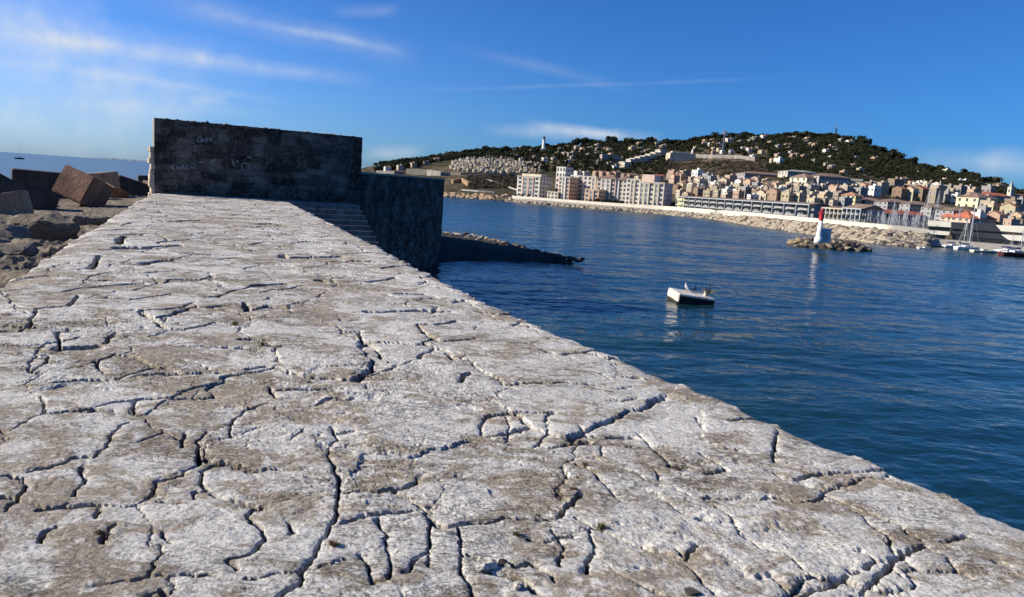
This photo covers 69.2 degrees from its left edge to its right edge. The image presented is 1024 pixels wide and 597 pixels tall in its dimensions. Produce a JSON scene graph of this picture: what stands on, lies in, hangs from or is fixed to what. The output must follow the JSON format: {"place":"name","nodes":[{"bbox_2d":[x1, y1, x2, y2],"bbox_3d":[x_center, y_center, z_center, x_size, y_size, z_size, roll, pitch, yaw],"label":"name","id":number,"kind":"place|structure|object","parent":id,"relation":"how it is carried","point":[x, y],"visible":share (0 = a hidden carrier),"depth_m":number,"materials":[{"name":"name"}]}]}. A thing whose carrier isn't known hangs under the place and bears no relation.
{"place":"outdoors","nodes":[
{"label":"outdoors","id":0,"kind":"place"},
{"bbox_2d":[0,196,147,287],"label":"rocky shore","id":1,"kind":"structure","parent":0,"point":[13,267],"depth_m":18.66,"materials":[{"name":"stone"}]},
{"bbox_2d":[0,224,32,242],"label":"boulder","id":2,"kind":"object","parent":1,"relation":"on","point":[9,233],"visible":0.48,"depth_m":17.20,"materials":[{"name":"stone"}]},
{"bbox_2d":[0,190,33,215],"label":"concrete block","id":3,"kind":"structure","parent":1,"relation":"on","point":[13,203],"depth_m":25.51,"materials":[{"name":"concrete"}]},
{"bbox_2d":[0,241,43,256],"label":"boulder","id":4,"kind":"object","parent":1,"relation":"on","point":[29,249],"visible":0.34,"depth_m":14.71,"materials":[{"name":"stone"}]},
{"bbox_2d":[0,178,59,209],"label":"concrete block","id":5,"kind":"structure","parent":1,"relation":"on","point":[40,199],"depth_m":28.98,"materials":[{"name":"concrete"}]},
{"bbox_2d":[11,168,65,198],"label":"concrete block","id":6,"kind":"structure","parent":1,"relation":"on","point":[45,180],"depth_m":37.65,"materials":[{"name":"concrete"}]},
{"bbox_2d":[6,211,80,241],"bbox_3d":[-11.943,-1.658,18.756,1.575,1.101,1.531,-3,11,-40],"label":"boulder","id":7,"kind":"object","parent":1,"relation":"on","point":[52,226],"visible":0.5,"depth_m":18.47,"materials":[{"name":"stone"}]},
{"bbox_2d":[52,165,113,206],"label":"concrete block","id":8,"kind":"structure","parent":1,"relation":"on","point":[78,186],"depth_m":32.35,"materials":[{"name":"concrete"}]},
{"bbox_2d":[72,215,110,225],"bbox_3d":[-12.672,-2.265,22.465,1.224,0.502,0.967,-1,10,-28],"label":"boulder","id":9,"kind":"object","parent":1,"relation":"on","point":[86,220],"visible":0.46,"depth_m":22.07,"materials":[{"name":"stone"}]},
{"bbox_2d":[87,171,120,188],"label":"concrete block","id":10,"kind":"structure","parent":1,"relation":"on","point":[112,178],"depth_m":43.38,"materials":[{"name":"concrete"}]},
{"bbox_2d":[105,182,129,197],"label":"concrete block","id":11,"kind":"structure","parent":1,"relation":"on","point":[118,193],"depth_m":41.74,"materials":[{"name":"concrete"}]},
{"bbox_2d":[118,174,149,195],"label":"concrete block","id":12,"kind":"structure","parent":1,"relation":"on","point":[132,187],"depth_m":49.54,"materials":[{"name":"concrete"}]},
{"bbox_2d":[93,158,146,161],"bbox_3d":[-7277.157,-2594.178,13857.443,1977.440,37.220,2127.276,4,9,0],"label":"coast","id":13,"kind":"structure","parent":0,"point":[121,159],"depth_m":13175.28},
{"bbox_2d":[0,152,672,215],"bbox_3d":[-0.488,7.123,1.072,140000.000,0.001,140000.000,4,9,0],"label":"sea","id":14,"kind":"structure","parent":0,"point":[54,163],"depth_m":582.54,"materials":[{"name":"liquid"}]},
{"bbox_2d":[0,0,1023,188],"label":"sky","id":15,"kind":"structure","parent":0,"point":[936,82],"materials":[{"name":"blue"}]},
{"bbox_2d":[361,137,1023,238],"bbox_3d":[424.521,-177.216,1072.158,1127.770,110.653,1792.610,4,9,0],"label":"hill","id":16,"kind":"structure","parent":0,"point":[449,186],"depth_m":488.49,"materials":[{"name":"plant"}]},
{"bbox_2d":[376,170,404,173],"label":"retaining wall","id":17,"kind":"structure","parent":16,"relation":"on","point":[389,172],"depth_m":464.53,"materials":[{"name":"grey stone"}]},
{"bbox_2d":[406,169,449,175],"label":"retaining wall","id":18,"kind":"structure","parent":16,"relation":"on","point":[427,172],"depth_m":459.61,"materials":[{"name":"grey stone"}]},
{"bbox_2d":[451,178,470,186],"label":"retaining wall","id":19,"kind":"structure","parent":16,"relation":"on","point":[463,181],"depth_m":405.98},
{"bbox_2d":[444,192,513,201],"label":"cove rocks","id":20,"kind":"object","parent":16,"relation":"on","point":[497,197],"visible":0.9,"depth_m":374.84,"materials":[{"name":"stone"}]},
{"bbox_2d":[450,173,516,175],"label":"retaining wall","id":21,"kind":"structure","parent":16,"relation":"on","point":[477,173],"depth_m":449.73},
{"bbox_2d":[449,155,540,173],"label":"cemetery tombs","id":22,"kind":"object","parent":16,"relation":"on","point":[460,164],"visible":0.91,"depth_m":514.46,"materials":[{"name":"stone"}]},
{"bbox_2d":[555,167,573,191],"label":"apartment building","id":23,"kind":"structure","parent":16,"relation":"on","point":[565,171],"depth_m":383.99,"materials":[{"name":"paint"}]},
{"bbox_2d":[600,154,620,161],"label":"balcony block","id":24,"kind":"structure","parent":16,"relation":"on","point":[606,157],"depth_m":600.34,"materials":[{"name":"paint"}]},
{"bbox_2d":[466,155,773,187],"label":"dry scrub","id":25,"kind":"object","parent":16,"relation":"on","point":[506,181],"visible":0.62,"depth_m":493.89,"materials":[{"name":"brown plant"}]},
{"bbox_2d":[670,173,679,183],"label":"house","id":26,"kind":"structure","parent":16,"relation":"on","point":[674,178],"depth_m":436.28,"materials":[{"name":"paint"}]},
{"bbox_2d":[665,149,694,161],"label":"hill fort","id":27,"kind":"structure","parent":16,"relation":"on","point":[676,156],"depth_m":635.38,"materials":[{"name":"stone"}]},
{"bbox_2d":[372,133,1023,203],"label":"hillside woodland","id":28,"kind":"object","parent":16,"relation":"on","point":[909,169],"visible":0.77,"depth_m":638.57,"materials":[{"name":"green plant"}]},
{"bbox_2d":[691,168,704,176],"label":"house","id":29,"kind":"structure","parent":16,"relation":"on","point":[697,172],"depth_m":442.04,"materials":[{"name":"paint"}]},
{"bbox_2d":[693,186,704,195],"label":"house","id":30,"kind":"structure","parent":16,"relation":"on","point":[697,190],"depth_m":363.44,"materials":[{"name":"paint"}]},
{"bbox_2d":[695,177,706,186],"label":"house","id":31,"kind":"structure","parent":16,"relation":"on","point":[700,181],"depth_m":401.57,"materials":[{"name":"paint"}]},
{"bbox_2d":[703,188,712,196],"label":"house","id":32,"kind":"structure","parent":16,"relation":"on","point":[708,192],"depth_m":344.87,"materials":[{"name":"paint"}]},
{"bbox_2d":[707,174,716,185],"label":"house","id":33,"kind":"structure","parent":16,"relation":"on","point":[713,177],"depth_m":417.23,"materials":[{"name":"paint"}]},
{"bbox_2d":[695,154,755,160],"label":"retaining wall","id":34,"kind":"structure","parent":16,"relation":"on","point":[708,156],"depth_m":618.88,"materials":[{"name":"grey stone"}]},
{"bbox_2d":[732,189,744,198],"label":"house","id":35,"kind":"structure","parent":16,"relation":"on","point":[739,194],"depth_m":317.64,"materials":[{"name":"paint"}]},
{"bbox_2d":[736,171,777,178],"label":"hospital building","id":36,"kind":"structure","parent":16,"relation":"on","point":[748,174],"depth_m":435.16,"materials":[{"name":"paint"}]},
{"bbox_2d":[766,187,780,200],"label":"house","id":37,"kind":"structure","parent":16,"relation":"on","point":[773,194],"depth_m":298.42,"materials":[{"name":"paint"}]},
{"bbox_2d":[780,190,793,201],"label":"house","id":38,"kind":"structure","parent":16,"relation":"on","point":[787,195],"depth_m":286.63,"materials":[{"name":"paint"}]},
{"bbox_2d":[778,170,816,177],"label":"hospital building","id":39,"kind":"structure","parent":16,"relation":"on","point":[788,173],"depth_m":415.42,"materials":[{"name":"paint"}]},
{"bbox_2d":[793,190,806,201],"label":"house","id":40,"kind":"structure","parent":16,"relation":"on","point":[801,196],"depth_m":285.43,"materials":[{"name":"paint"}]},
{"bbox_2d":[793,184,806,192],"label":"house","id":41,"kind":"structure","parent":16,"relation":"on","point":[800,187],"depth_m":314.57,"materials":[{"name":"paint"}]},
{"bbox_2d":[789,173,815,183],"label":"school building","id":42,"kind":"structure","parent":16,"relation":"on","point":[803,178],"depth_m":362.03,"materials":[{"name":"paint"}]},
{"bbox_2d":[807,183,819,193],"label":"house","id":43,"kind":"structure","parent":16,"relation":"on","point":[815,186],"depth_m":316.64,"materials":[{"name":"paint"}]},
{"bbox_2d":[807,196,820,202],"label":"house","id":44,"kind":"structure","parent":16,"relation":"on","point":[814,199],"depth_m":270.70,"materials":[{"name":"paint"}]},
{"bbox_2d":[812,173,850,184],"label":"school building","id":45,"kind":"structure","parent":16,"relation":"on","point":[830,178],"depth_m":359.73,"materials":[{"name":"paint"}]},
{"bbox_2d":[838,195,852,206],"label":"house","id":46,"kind":"structure","parent":16,"relation":"on","point":[846,201],"depth_m":268.57,"materials":[{"name":"paint"}]},
{"bbox_2d":[841,192,861,204],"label":"corner house","id":47,"kind":"structure","parent":16,"relation":"on","point":[857,198],"depth_m":279.63,"materials":[{"name":"paint"}]},
{"bbox_2d":[853,186,868,196],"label":"house","id":48,"kind":"structure","parent":16,"relation":"on","point":[862,191],"depth_m":322.79,"materials":[{"name":"paint"}]},
{"bbox_2d":[859,138,872,144],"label":"broadleaf tree","id":49,"kind":"object","parent":16,"relation":"on","point":[868,141],"visible":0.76,"depth_m":928.23,"materials":[{"name":"green plant"}]},
{"bbox_2d":[861,197,877,204],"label":"terrace building","id":50,"kind":"structure","parent":16,"relation":"on","point":[868,200],"depth_m":281.11,"materials":[{"name":"paint"}]},
{"bbox_2d":[868,184,881,196],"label":"house","id":51,"kind":"structure","parent":16,"relation":"on","point":[874,189],"depth_m":342.14,"materials":[{"name":"paint"}]},
{"bbox_2d":[877,181,889,194],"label":"house","id":52,"kind":"structure","parent":16,"relation":"on","point":[885,187],"depth_m":383.25,"materials":[{"name":"paint"}]},
{"bbox_2d":[873,199,906,209],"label":"terrace building","id":53,"kind":"structure","parent":16,"relation":"on","point":[887,204],"depth_m":272.04,"materials":[{"name":"paint"}]},
{"bbox_2d":[887,149,899,158],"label":"broadleaf tree","id":54,"kind":"object","parent":16,"relation":"on","point":[893,153],"visible":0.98,"depth_m":865.38,"materials":[{"name":"green plant"}]},
{"bbox_2d":[888,177,903,193],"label":"house","id":55,"kind":"structure","parent":16,"relation":"on","point":[896,181],"depth_m":384.76,"materials":[{"name":"paint"}]},
{"bbox_2d":[891,185,907,199],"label":"house","id":56,"kind":"structure","parent":16,"relation":"on","point":[899,192],"depth_m":361.57,"materials":[{"name":"paint"}]},
{"bbox_2d":[906,185,919,200],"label":"house","id":57,"kind":"structure","parent":16,"relation":"on","point":[912,191],"depth_m":360.74,"materials":[{"name":"paint"}]},
{"bbox_2d":[898,201,928,212],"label":"terrace building","id":58,"kind":"structure","parent":16,"relation":"on","point":[914,206],"depth_m":265.23,"materials":[{"name":"paint"}]},
{"bbox_2d":[916,185,928,200],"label":"house","id":59,"kind":"structure","parent":16,"relation":"on","point":[923,191],"depth_m":376.34,"materials":[{"name":"paint"}]},
{"bbox_2d":[920,204,951,218],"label":"terrace building","id":60,"kind":"structure","parent":16,"relation":"on","point":[929,212],"depth_m":259.23,"materials":[{"name":"paint"}]},
{"bbox_2d":[928,186,944,203],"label":"house","id":61,"kind":"structure","parent":16,"relation":"on","point":[933,195],"depth_m":368.07,"materials":[{"name":"paint"}]},
{"bbox_2d":[943,189,953,202],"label":"house","id":62,"kind":"structure","parent":16,"relation":"on","point":[946,196],"depth_m":372.52,"materials":[{"name":"paint"}]},
{"bbox_2d":[939,213,958,221],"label":"red roofed house","id":63,"kind":"structure","parent":16,"relation":"on","point":[945,217],"depth_m":249.84,"materials":[{"name":"paint"}]},
{"bbox_2d":[934,207,976,219],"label":"terrace building","id":64,"kind":"structure","parent":16,"relation":"on","point":[953,210],"depth_m":251.31,"materials":[{"name":"paint"}]},
{"bbox_2d":[949,192,963,203],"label":"house","id":65,"kind":"structure","parent":16,"relation":"on","point":[952,199],"depth_m":371.08,"materials":[{"name":"paint"}]},
{"bbox_2d":[953,184,967,194],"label":"house","id":66,"kind":"structure","parent":16,"relation":"on","point":[962,188],"depth_m":438.48,"materials":[{"name":"paint"}]},
{"bbox_2d":[950,211,983,223],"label":"red roofed house","id":67,"kind":"structure","parent":16,"relation":"on","point":[966,215],"depth_m":242.94,"materials":[{"name":"paint"}]},
{"bbox_2d":[955,193,997,208],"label":"gabled hall","id":68,"kind":"structure","parent":16,"relation":"on","point":[972,200],"depth_m":359.08,"materials":[{"name":"paint"}]},
{"bbox_2d":[971,209,986,223],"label":"house","id":69,"kind":"structure","parent":16,"relation":"on","point":[980,214],"depth_m":241.66,"materials":[{"name":"paint"}]},
{"bbox_2d":[981,184,996,192],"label":"house","id":70,"kind":"structure","parent":16,"relation":"on","point":[990,188],"depth_m":483.19,"materials":[{"name":"paint"}]},
{"bbox_2d":[984,214,996,224],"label":"red roofed house","id":71,"kind":"structure","parent":16,"relation":"on","point":[989,219],"depth_m":242.83,"materials":[{"name":"paint"}]},
{"bbox_2d":[984,201,1000,210],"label":"house","id":72,"kind":"structure","parent":16,"relation":"on","point":[994,205],"depth_m":312.77,"materials":[{"name":"paint"}]},
{"bbox_2d":[982,192,1011,200],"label":"market hall","id":73,"kind":"structure","parent":16,"relation":"on","point":[1000,197],"depth_m":477.19,"materials":[{"name":"paint"}]},
{"bbox_2d":[988,210,1006,222],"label":"house","id":74,"kind":"structure","parent":16,"relation":"on","point":[999,216],"depth_m":246.55,"materials":[{"name":"paint"}]},
{"bbox_2d":[999,202,1018,213],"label":"house","id":75,"kind":"structure","parent":16,"relation":"on","point":[1010,208],"depth_m":308.63,"materials":[{"name":"paint"}]},
{"bbox_2d":[1003,217,1020,232],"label":"house","id":76,"kind":"structure","parent":16,"relation":"on","point":[1013,221],"depth_m":239.57,"materials":[{"name":"paint"}]},
{"bbox_2d":[1004,196,1021,203],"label":"house","id":77,"kind":"structure","parent":16,"relation":"on","point":[1019,201],"depth_m":370.76,"materials":[{"name":"paint"}]},
{"bbox_2d":[1007,180,1023,197],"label":"church","id":78,"kind":"structure","parent":16,"relation":"on","point":[1010,189],"depth_m":491.36,"materials":[{"name":"paint"}]},
{"bbox_2d":[420,200,1023,530],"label":"harbour water","id":79,"kind":"structure","parent":0,"point":[904,363],"depth_m":44.27,"materials":[{"name":"liquid"}]},
{"bbox_2d":[435,232,573,264],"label":"rubble rock breakwater","id":80,"kind":"object","parent":79,"relation":"in","point":[457,247],"visible":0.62,"depth_m":71.78,"materials":[{"name":"stone"}]},
{"bbox_2d":[360,172,444,270],"bbox_3d":[-10.550,-6.398,63.696,13.065,8.280,38.394,2,9,-15],"label":"bastion","id":81,"kind":"object","parent":80,"relation":"on","point":[403,214],"visible":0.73,"depth_m":53.69,"materials":[{"name":"stone"}]},
{"bbox_2d":[0,194,1023,596],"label":"pier","id":82,"kind":"structure","parent":79,"relation":"in","point":[394,426],"depth_m":4.38,"materials":[{"name":"stone"}]},
{"bbox_2d":[147,118,361,205],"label":"stone wall","id":83,"kind":"structure","parent":82,"relation":"on","point":[195,158],"depth_m":40.89,"materials":[{"name":"grey stone"}]},
{"bbox_2d":[189,195,381,248],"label":"stone stairs","id":84,"kind":"structure","parent":82,"relation":"on","point":[349,218],"depth_m":39.59,"materials":[{"name":"stone"}]},
{"bbox_2d":[473,561,498,571],"bbox_3d":[-0.112,1.134,3.135,0.118,0.048,0.058,-1,10,-30],"label":"loose stone","id":85,"kind":"object","parent":82,"relation":"on","point":[482,566],"visible":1,"depth_m":3.12,"materials":[{"name":"stone"}]},
{"bbox_2d":[684,587,700,595],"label":"loose stone","id":86,"kind":"object","parent":82,"relation":"on","point":[690,591],"visible":1,"depth_m":3.03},
{"bbox_2d":[666,288,715,304],"bbox_3d":[12.566,-0.025,51.178,3.198,1.224,2.024,7,13,-12],"label":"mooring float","id":87,"kind":"object","parent":79,"relation":"on","point":[679,296],"visible":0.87,"depth_m":50.31,"materials":[{"name":"white paint"}]},
{"bbox_2d":[953,208,978,249],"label":"sailing yacht","id":88,"kind":"object","parent":79,"relation":"on","point":[964,247],"visible":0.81,"depth_m":164.23,"materials":[{"name":"white plastic"}]},
{"bbox_2d":[969,249,996,252],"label":"motor launch","id":89,"kind":"object","parent":79,"relation":"on","point":[984,250],"visible":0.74,"depth_m":157.38,"materials":[{"name":"white plastic"}]},
{"bbox_2d":[994,233,1021,250],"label":"sailing yacht","id":90,"kind":"object","parent":79,"relation":"on","point":[1007,246],"visible":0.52,"depth_m":159.53,"materials":[{"name":"white plastic"}]},
{"bbox_2d":[997,230,1023,256],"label":"sailing yacht","id":91,"kind":"object","parent":79,"relation":"on","point":[1014,253],"visible":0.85,"depth_m":148.31,"materials":[{"name":"white plastic"}]},
{"bbox_2d":[512,198,1023,250],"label":"quay ground","id":92,"kind":"structure","parent":0,"point":[980,245],"depth_m":172.44,"materials":[{"name":"concrete"}]},
{"bbox_2d":[516,173,551,197],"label":"apartment building","id":93,"kind":"structure","parent":92,"relation":"on","point":[535,185],"depth_m":374.98,"materials":[{"name":"paint"}]},
{"bbox_2d":[547,191,559,198],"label":"garage","id":94,"kind":"structure","parent":92,"relation":"on","point":[553,195],"depth_m":359.01,"materials":[{"name":"paint"}]},
{"bbox_2d":[558,176,578,199],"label":"apartment building","id":95,"kind":"structure","parent":92,"relation":"on","point":[567,188],"depth_m":357.45,"materials":[{"name":"paint"}]},
{"bbox_2d":[570,175,582,199],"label":"apartment building","id":96,"kind":"structure","parent":92,"relation":"on","point":[580,187],"depth_m":361.80,"materials":[{"name":"paint"}]},
{"bbox_2d":[582,176,597,200],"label":"apartment building","id":97,"kind":"structure","parent":92,"relation":"on","point":[589,182],"depth_m":356.85,"materials":[{"name":"paint"}]},
{"bbox_2d":[584,189,605,201],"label":"shop building","id":98,"kind":"structure","parent":92,"relation":"on","point":[592,194],"depth_m":346.64,"materials":[{"name":"paint"}]},
{"bbox_2d":[596,175,619,201],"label":"apartment building","id":99,"kind":"structure","parent":92,"relation":"on","point":[607,183],"depth_m":349.43,"materials":[{"name":"paint"}]},
{"bbox_2d":[615,176,630,202],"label":"apartment building","id":100,"kind":"structure","parent":92,"relation":"on","point":[620,193],"depth_m":347.18,"materials":[{"name":"paint"}]},
{"bbox_2d":[625,178,641,203],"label":"apartment building","id":101,"kind":"structure","parent":92,"relation":"on","point":[632,191],"depth_m":342.99,"materials":[{"name":"paint"}]},
{"bbox_2d":[638,174,672,205],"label":"apartment building","id":102,"kind":"structure","parent":92,"relation":"on","point":[653,190],"depth_m":336.88,"materials":[{"name":"paint"}]},
{"bbox_2d":[512,196,927,233],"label":"promenade wall","id":103,"kind":"structure","parent":92,"relation":"on","point":[849,223],"depth_m":252.57,"materials":[{"name":"concrete"}]},
{"bbox_2d":[508,197,933,247],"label":"breakwater rocks","id":104,"kind":"object","parent":92,"relation":"on","point":[876,235],"visible":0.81,"depth_m":199.46,"materials":[{"name":"stone"}]},
{"bbox_2d":[822,228,831,242],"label":"keeper hut","id":105,"kind":"object","parent":104,"relation":"on","point":[826,234],"visible":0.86,"depth_m":123.33,"materials":[{"name":"white paint"}]},
{"bbox_2d":[675,196,830,217],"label":"long apartment building","id":106,"kind":"structure","parent":92,"relation":"on","point":[801,209],"depth_m":255.99,"materials":[{"name":"paint"}]},
{"bbox_2d":[821,206,846,219],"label":"long apartment building","id":107,"kind":"structure","parent":92,"relation":"on","point":[833,212],"depth_m":204.13,"materials":[{"name":"paint"}]},
{"bbox_2d":[841,204,885,223],"bbox_3d":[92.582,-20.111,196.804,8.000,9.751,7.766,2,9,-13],"label":"long apartment building","id":108,"kind":"structure","parent":92,"relation":"on","point":[860,215],"depth_m":193.69,"materials":[{"name":"paint"}]},
{"bbox_2d":[928,220,1023,244],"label":"harbour pavilion","id":109,"kind":"structure","parent":92,"relation":"on","point":[989,233],"depth_m":175.81,"materials":[{"name":"concrete"}]},
{"bbox_2d":[787,239,865,250],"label":"islet ground","id":110,"kind":"structure","parent":0,"point":[820,246],"depth_m":130.66,"materials":[{"name":"stone"}]},
{"bbox_2d":[814,207,824,243],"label":"beacon tower","id":111,"kind":"structure","parent":110,"relation":"on","point":[818,238],"depth_m":122.69,"materials":[{"name":"white paint"}]},
{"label":"marina quay","id":112,"kind":"structure","parent":0,"visible":0},
{"bbox_2d":[867,209,926,227],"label":"long apartment building","id":113,"kind":"structure","parent":112,"relation":"on","point":[901,213],"depth_m":201.90,"materials":[{"name":"paint"}]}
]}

